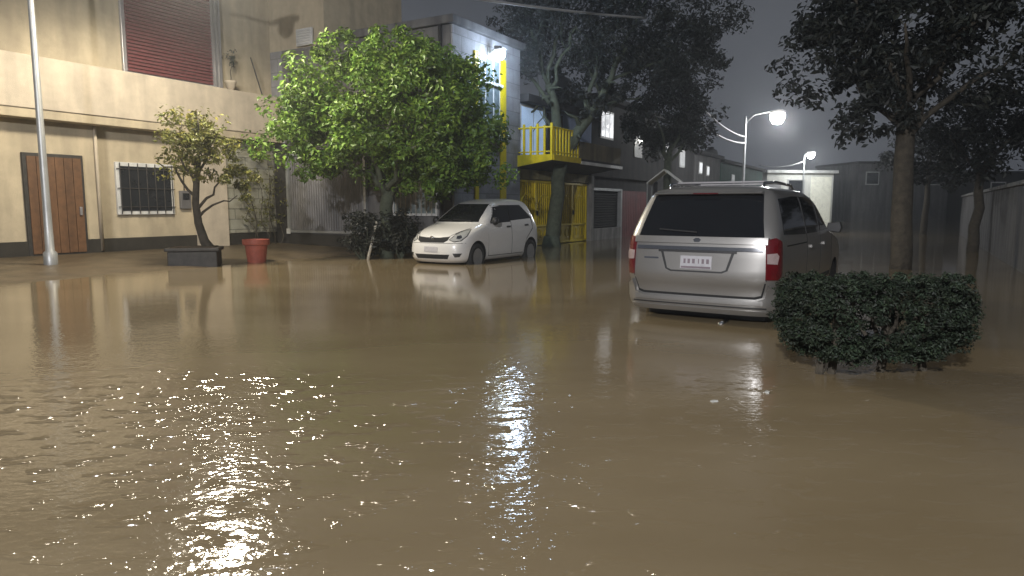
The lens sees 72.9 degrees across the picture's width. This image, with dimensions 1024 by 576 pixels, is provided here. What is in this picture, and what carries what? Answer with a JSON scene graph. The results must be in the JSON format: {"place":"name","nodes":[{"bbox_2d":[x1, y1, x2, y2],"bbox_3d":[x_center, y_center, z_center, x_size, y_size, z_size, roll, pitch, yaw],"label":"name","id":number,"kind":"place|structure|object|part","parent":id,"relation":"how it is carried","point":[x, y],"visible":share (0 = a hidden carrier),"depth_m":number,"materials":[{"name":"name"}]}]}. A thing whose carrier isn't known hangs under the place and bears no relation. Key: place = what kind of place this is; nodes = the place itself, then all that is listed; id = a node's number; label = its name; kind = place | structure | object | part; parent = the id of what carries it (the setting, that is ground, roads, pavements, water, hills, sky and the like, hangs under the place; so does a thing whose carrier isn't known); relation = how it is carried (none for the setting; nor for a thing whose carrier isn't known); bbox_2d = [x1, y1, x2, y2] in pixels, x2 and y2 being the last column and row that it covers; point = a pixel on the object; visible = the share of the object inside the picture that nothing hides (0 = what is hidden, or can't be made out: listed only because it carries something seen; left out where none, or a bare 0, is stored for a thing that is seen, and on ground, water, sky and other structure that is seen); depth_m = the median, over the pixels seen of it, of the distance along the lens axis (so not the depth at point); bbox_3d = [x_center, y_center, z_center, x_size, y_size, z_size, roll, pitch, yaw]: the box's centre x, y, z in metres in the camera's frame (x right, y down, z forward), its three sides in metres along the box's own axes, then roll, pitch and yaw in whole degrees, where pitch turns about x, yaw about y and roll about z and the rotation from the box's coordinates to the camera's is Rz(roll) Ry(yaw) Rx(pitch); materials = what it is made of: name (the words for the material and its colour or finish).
{"place":"outdoors","nodes":[
{"label":"outdoors","id":0,"kind":"place"},
{"bbox_2d":[0,243,376,284],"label":"pavement","id":1,"kind":"structure","parent":0,"point":[18,270],"depth_m":15.35,"materials":[{"name":"grey concrete"}]},
{"bbox_2d":[0,0,288,257],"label":"beige house","id":2,"kind":"structure","parent":1,"relation":"on","point":[115,75],"depth_m":17.81,"materials":[{"name":"paint"}]},
{"bbox_2d":[114,162,174,214],"bbox_3d":[-9.749,-2.640,18.491,0.139,1.350,1.600,4,8,30],"label":"window","id":3,"kind":"structure","parent":2,"relation":"in","point":[138,191],"depth_m":18.39,"materials":[{"name":"white paint"}]},
{"bbox_2d":[222,49,236,89],"bbox_3d":[-8.217,-6.382,20.218,0.529,1.213,0.391,4,8,30],"label":"potted plant","id":4,"kind":"object","parent":2,"relation":"on","point":[230,84],"visible":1,"depth_m":20.17,"materials":[{"name":"green plant"}]},
{"bbox_2d":[250,57,262,94],"bbox_3d":[-7.719,-6.394,20.935,0.341,1.070,0.036,-6,9,-41],"label":"thin rod","id":5,"kind":"object","parent":2,"relation":"on","point":[256,76],"visible":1,"depth_m":20.92,"materials":[{"name":"metal"}]},
{"bbox_2d":[164,245,223,266],"bbox_3d":[-7.000,-0.605,15.334,1.100,0.640,0.800,-2,7,-15],"label":"planter","id":6,"kind":"object","parent":1,"relation":"on","point":[202,256],"visible":0.78,"depth_m":15.00,"materials":[{"name":"concrete"}]},
{"bbox_2d":[152,104,262,245],"bbox_3d":[-6.714,-2.333,15.347,2.267,3.208,1.843,-3,7,-21],"label":"planter tree","id":7,"kind":"object","parent":6,"relation":"in","point":[201,132],"visible":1,"depth_m":15.03,"materials":[{"name":"green plant"}]},
{"bbox_2d":[242,239,269,262],"bbox_3d":[-6.050,-0.807,16.417,0.620,0.690,0.620,0,7,0],"label":"flower pot","id":8,"kind":"object","parent":1,"relation":"on","point":[256,250],"visible":0.94,"depth_m":16.22,"materials":[{"name":"ceramic"}]},
{"bbox_2d":[228,138,290,243],"bbox_3d":[-7.702,-2.962,21.288,0.709,3.355,2.388,4,8,30],"label":"climbing plant","id":9,"kind":"object","parent":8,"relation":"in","point":[269,198],"visible":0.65,"depth_m":21.44,"materials":[{"name":"green plant"}]},
{"bbox_2d":[0,220,1023,575],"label":"water","id":10,"kind":"structure","parent":0,"point":[550,412],"depth_m":4.08,"materials":[{"name":"brown liquid"}]},
{"bbox_2d":[337,209,388,258],"bbox_3d":[-3.730,-1.295,17.385,1.245,1.362,1.257,0,7,0],"label":"dark shrub","id":11,"kind":"object","parent":10,"relation":"on","point":[357,222],"visible":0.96,"depth_m":17.24,"materials":[{"name":"green plant"}]},
{"bbox_2d":[367,221,377,259],"bbox_3d":[-3.490,-1.082,17.216,0.366,1.167,0.070,-4,8,-30],"label":"leaning pipe","id":12,"kind":"object","parent":10,"relation":"in","point":[370,248],"visible":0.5,"depth_m":17.19,"materials":[{"name":"grey metal"}]},
{"bbox_2d":[376,207,423,257],"bbox_3d":[-2.868,-1.344,17.630,0.987,1.401,1.335,4,8,31],"label":"dark shrub","id":13,"kind":"object","parent":10,"relation":"on","point":[409,233],"visible":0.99,"depth_m":17.54,"materials":[{"name":"green plant"}]},
{"bbox_2d":[646,169,683,204],"bbox_3d":[5.750,-2.983,26.030,1.243,2.880,1.200,2,7,20],"label":"archway","id":14,"kind":"object","parent":10,"relation":"on","point":[663,172],"visible":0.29,"depth_m":25.67,"materials":[{"name":"metal"}]},
{"bbox_2d":[550,73,572,95],"bbox_3d":[1.995,-8.303,28.789,1.060,1.200,1.060,4,8,30],"label":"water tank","id":15,"kind":"object","parent":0,"point":[563,81],"visible":0.3,"depth_m":28.33,"materials":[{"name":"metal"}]},
{"bbox_2d":[401,0,1023,172],"label":"sky","id":16,"kind":"structure","parent":0,"point":[747,89],"materials":[{"name":"grey"}]},
{"label":"ground","id":17,"kind":"structure","parent":0,"visible":0},
{"bbox_2d":[27,0,57,264],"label":"street lamp","id":18,"kind":"object","parent":17,"relation":"on","point":[50,255],"visible":0.74,"depth_m":14.12,"materials":[{"name":"metal"}]},
{"bbox_2d":[241,23,519,257],"bbox_3d":[-3.358,-3.556,17.550,7.159,6.225,5.130,0,7,0],"label":"round tree","id":19,"kind":"object","parent":17,"relation":"on","point":[336,114],"visible":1,"depth_m":16.42,"materials":[{"name":"green plant"}]},
{"bbox_2d":[268,0,622,252],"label":"grey house","id":20,"kind":"structure","parent":17,"relation":"on","point":[317,209],"depth_m":21.29,"materials":[{"name":"grey paint"}]},
{"bbox_2d":[296,27,312,46],"bbox_3d":[-6.241,-7.541,20.818,0.660,0.495,0.098,4,8,30],"label":"louvre window","id":21,"kind":"structure","parent":20,"relation":"in","point":[304,36],"depth_m":20.77,"materials":[{"name":"white paint"}]},
{"bbox_2d":[392,181,438,215],"bbox_3d":[-2.734,-2.506,19.408,1.600,0.970,0.090,4,8,30],"label":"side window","id":22,"kind":"structure","parent":20,"relation":"in","point":[416,202],"depth_m":19.38,"materials":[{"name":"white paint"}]},
{"bbox_2d":[478,53,503,139],"bbox_3d":[-0.613,-5.474,19.998,0.138,2.330,1.300,4,8,30],"label":"window","id":23,"kind":"structure","parent":20,"relation":"in","point":[493,96],"depth_m":20.08,"materials":[{"name":"white glass"}]},
{"bbox_2d":[487,45,505,59],"bbox_3d":[-0.444,-6.689,19.769,0.542,0.396,0.300,4,8,30],"label":"wall lamp","id":24,"kind":"object","parent":20,"relation":"attached to","point":[499,53],"visible":1,"depth_m":19.64,"materials":[{"name":"metal"}]},
{"bbox_2d":[520,104,545,154],"bbox_3d":[0.693,-5.051,22.532,0.053,1.600,1.720,4,8,30],"label":"balcony window","id":25,"kind":"structure","parent":20,"relation":"in","point":[527,118],"depth_m":22.27,"materials":[{"name":"glass"}]},
{"bbox_2d":[547,113,562,153],"bbox_3d":[1.475,-5.178,23.876,0.058,1.560,1.100,4,8,30],"label":"balcony door","id":26,"kind":"structure","parent":20,"relation":"in","point":[548,114],"depth_m":23.44,"materials":[{"name":"metal"}]},
{"bbox_2d":[412,199,536,263],"bbox_3d":[-0.867,-1.387,17.345,1.911,1.697,3.823,4,8,31],"label":"white hatchback","id":27,"kind":"object","parent":17,"relation":"on","point":[476,231],"visible":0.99,"depth_m":16.48,"materials":[{"name":"paint"}]},
{"bbox_3d":[-0.373,-1.411,16.795,0.251,1.176,1.041,4,8,31],"label":"door","id":28,"kind":"part","parent":27,"relation":"part of","materials":[{"name":"white paint"}]},
{"bbox_3d":[0.201,-1.519,17.691,0.198,1.182,1.045,4,8,31],"label":"door","id":29,"kind":"part","parent":27,"relation":"part of","materials":[{"name":"white paint"}]},
{"bbox_2d":[549,93,664,239],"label":"dark house","id":30,"kind":"structure","parent":17,"relation":"on","point":[619,201],"depth_m":29.44,"materials":[{"name":"paint"}]},
{"bbox_2d":[600,111,613,140],"bbox_3d":[3.807,-6.518,27.764,0.060,1.100,1.350,4,8,30],"label":"window","id":31,"kind":"structure","parent":30,"relation":"in","point":[607,121],"depth_m":27.74,"materials":[{"name":"white glass"}]},
{"bbox_2d":[634,136,642,157],"bbox_3d":[5.639,-6.392,30.986,0.048,1.100,1.000,4,8,30],"label":"window","id":32,"kind":"structure","parent":30,"relation":"in","point":[637,152],"depth_m":30.92,"materials":[{"name":"white glass"}]},
{"bbox_2d":[486,0,754,246],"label":"dark street tree","id":33,"kind":"object","parent":17,"relation":"on","point":[658,55],"visible":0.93,"depth_m":21.98,"materials":[{"name":"green plant"}]},
{"bbox_2d":[478,0,646,18],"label":"cable","id":34,"kind":"object","parent":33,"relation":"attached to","point":[554,9],"visible":1,"depth_m":16.95,"materials":[{"name":"rubber"}]},
{"bbox_2d":[653,140,693,194],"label":"row house","id":35,"kind":"structure","parent":17,"relation":"on","point":[682,166],"depth_m":36.73,"materials":[{"name":"paint"}]},
{"bbox_2d":[679,150,684,167],"bbox_3d":[9.090,-6.898,37.037,0.057,0.900,1.000,4,8,30],"label":"window","id":36,"kind":"structure","parent":35,"relation":"in","point":[682,154],"depth_m":36.96,"materials":[{"name":"white glass"}]},
{"bbox_2d":[618,69,729,189],"bbox_3d":[6.150,-4.963,26.924,4.137,6.810,3.801,0,7,0],"label":"dense tree","id":37,"kind":"object","parent":17,"relation":"on","point":[658,137],"visible":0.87,"depth_m":26.50,"materials":[{"name":"green plant"}]},
{"bbox_2d":[693,150,724,186],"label":"row house","id":38,"kind":"structure","parent":17,"relation":"on","point":[706,166],"depth_m":41.40,"materials":[{"name":"grey paint"}]},
{"bbox_2d":[698,162,702,173],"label":"window","id":39,"kind":"structure","parent":38,"relation":"in","point":[700,163],"depth_m":40.17,"materials":[{"name":"white glass"}]},
{"bbox_2d":[706,166,708,175],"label":"window","id":40,"kind":"structure","parent":38,"relation":"in","point":[707,167],"depth_m":41.55,"materials":[{"name":"white glass"}]},
{"bbox_2d":[706,147,717,154],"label":"water tank","id":41,"kind":"object","parent":38,"relation":"on","point":[711,150],"visible":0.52,"depth_m":49.09,"materials":[{"name":"metal"}]},
{"bbox_2d":[629,181,841,323],"bbox_3d":[3.392,-0.559,9.865,2.084,1.820,4.900,4,8,33],"label":"silver minivan","id":42,"kind":"object","parent":17,"relation":"on","point":[720,249],"visible":0.89,"depth_m":7.96,"materials":[{"name":"paint"}]},
{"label":"side window","id":43,"kind":"part","parent":42,"relation":"part of","materials":[{"name":"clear glass"}]},
{"bbox_2d":[720,159,765,185],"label":"row house","id":44,"kind":"structure","parent":17,"relation":"on","point":[730,170],"depth_m":48.59,"materials":[{"name":"green paint"}]},
{"bbox_2d":[742,109,785,185],"bbox_3d":[12.407,-5.615,34.461,1.990,6.350,0.709,1,7,8],"label":"street lamp","id":45,"kind":"object","parent":17,"relation":"on","point":[777,116],"visible":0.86,"depth_m":34.07,"materials":[{"name":"metal"}]},
{"bbox_2d":[700,122,744,143],"bbox_3d":[9.424,-7.051,31.190,0.090,0.714,7.694,4,8,33],"label":"cable","id":46,"kind":"object","parent":45,"relation":"attached to","point":[722,137],"visible":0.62,"depth_m":32.02,"materials":[{"name":"rubber"}]},
{"bbox_2d":[706,111,745,137],"bbox_3d":[9.574,-7.406,31.148,0.080,0.691,7.528,4,8,31],"label":"cable","id":47,"kind":"object","parent":45,"relation":"attached to","point":[721,125],"visible":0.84,"depth_m":31.16,"materials":[{"name":"rubber"}]},
{"bbox_2d":[762,170,838,221],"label":"white house","id":48,"kind":"structure","parent":17,"relation":"on","point":[818,188],"depth_m":60.41,"materials":[{"name":"paint"}]},
{"bbox_2d":[768,185,780,187],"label":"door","id":49,"kind":"structure","parent":48,"relation":"in","point":[774,186],"depth_m":59.95,"materials":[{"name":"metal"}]},
{"bbox_2d":[787,179,804,193],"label":"window","id":50,"kind":"structure","parent":48,"relation":"in","point":[796,183],"depth_m":60.18,"materials":[{"name":"grey glass"}]},
{"bbox_2d":[802,151,815,192],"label":"street lamp","id":51,"kind":"object","parent":17,"relation":"on","point":[810,154],"visible":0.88,"depth_m":57.57,"materials":[{"name":"metal"}]},
{"bbox_2d":[760,161,803,166],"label":"cable","id":52,"kind":"object","parent":51,"relation":"attached to","point":[782,166],"visible":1,"depth_m":55.63,"materials":[{"name":"rubber"}]},
{"bbox_2d":[766,269,985,374],"bbox_3d":[2.844,0.382,5.462,1.575,1.080,0.923,-1,7,-8],"label":"hedge","id":53,"kind":"object","parent":17,"relation":"on","point":[813,332],"visible":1,"depth_m":5.20,"materials":[{"name":"green plant"}]},
{"bbox_2d":[815,161,948,220],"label":"house","id":54,"kind":"structure","parent":17,"relation":"on","point":[862,190],"depth_m":63.99,"materials":[{"name":"grey paint"}]},
{"bbox_2d":[865,172,879,184],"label":"window","id":55,"kind":"structure","parent":54,"relation":"in","point":[872,178],"depth_m":63.35,"materials":[{"name":"grey glass"}]},
{"bbox_2d":[930,175,939,184],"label":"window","id":56,"kind":"structure","parent":54,"relation":"in","point":[933,182],"depth_m":64.02,"materials":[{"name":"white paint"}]},
{"bbox_2d":[764,0,1023,269],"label":"overhanging tree","id":57,"kind":"object","parent":17,"relation":"on","point":[864,25],"visible":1,"depth_m":13.86,"materials":[{"name":"green plant"}]},
{"bbox_2d":[874,106,975,234],"bbox_3d":[19.586,-5.447,32.531,4.728,6.491,4.266,0,7,0],"label":"garden tree","id":58,"kind":"object","parent":17,"relation":"on","point":[887,158],"visible":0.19,"depth_m":32.57,"materials":[{"name":"green plant"}]},
{"bbox_2d":[892,63,1023,251],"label":"garden tree","id":59,"kind":"object","parent":17,"relation":"on","point":[950,148],"visible":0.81,"depth_m":19.66,"materials":[{"name":"green plant"}]},
{"bbox_2d":[946,171,1023,220],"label":"house","id":60,"kind":"structure","parent":17,"relation":"on","point":[954,204],"depth_m":64.01,"materials":[{"name":"paint"}]},
{"bbox_2d":[990,182,1005,187],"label":"window","id":61,"kind":"structure","parent":60,"relation":"in","point":[993,184],"depth_m":61.19,"materials":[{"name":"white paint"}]},
{"bbox_2d":[959,180,1023,273],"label":"garden wall","id":62,"kind":"structure","parent":17,"relation":"on","point":[1002,230],"depth_m":17.25,"materials":[{"name":"grey paint"}]}
]}

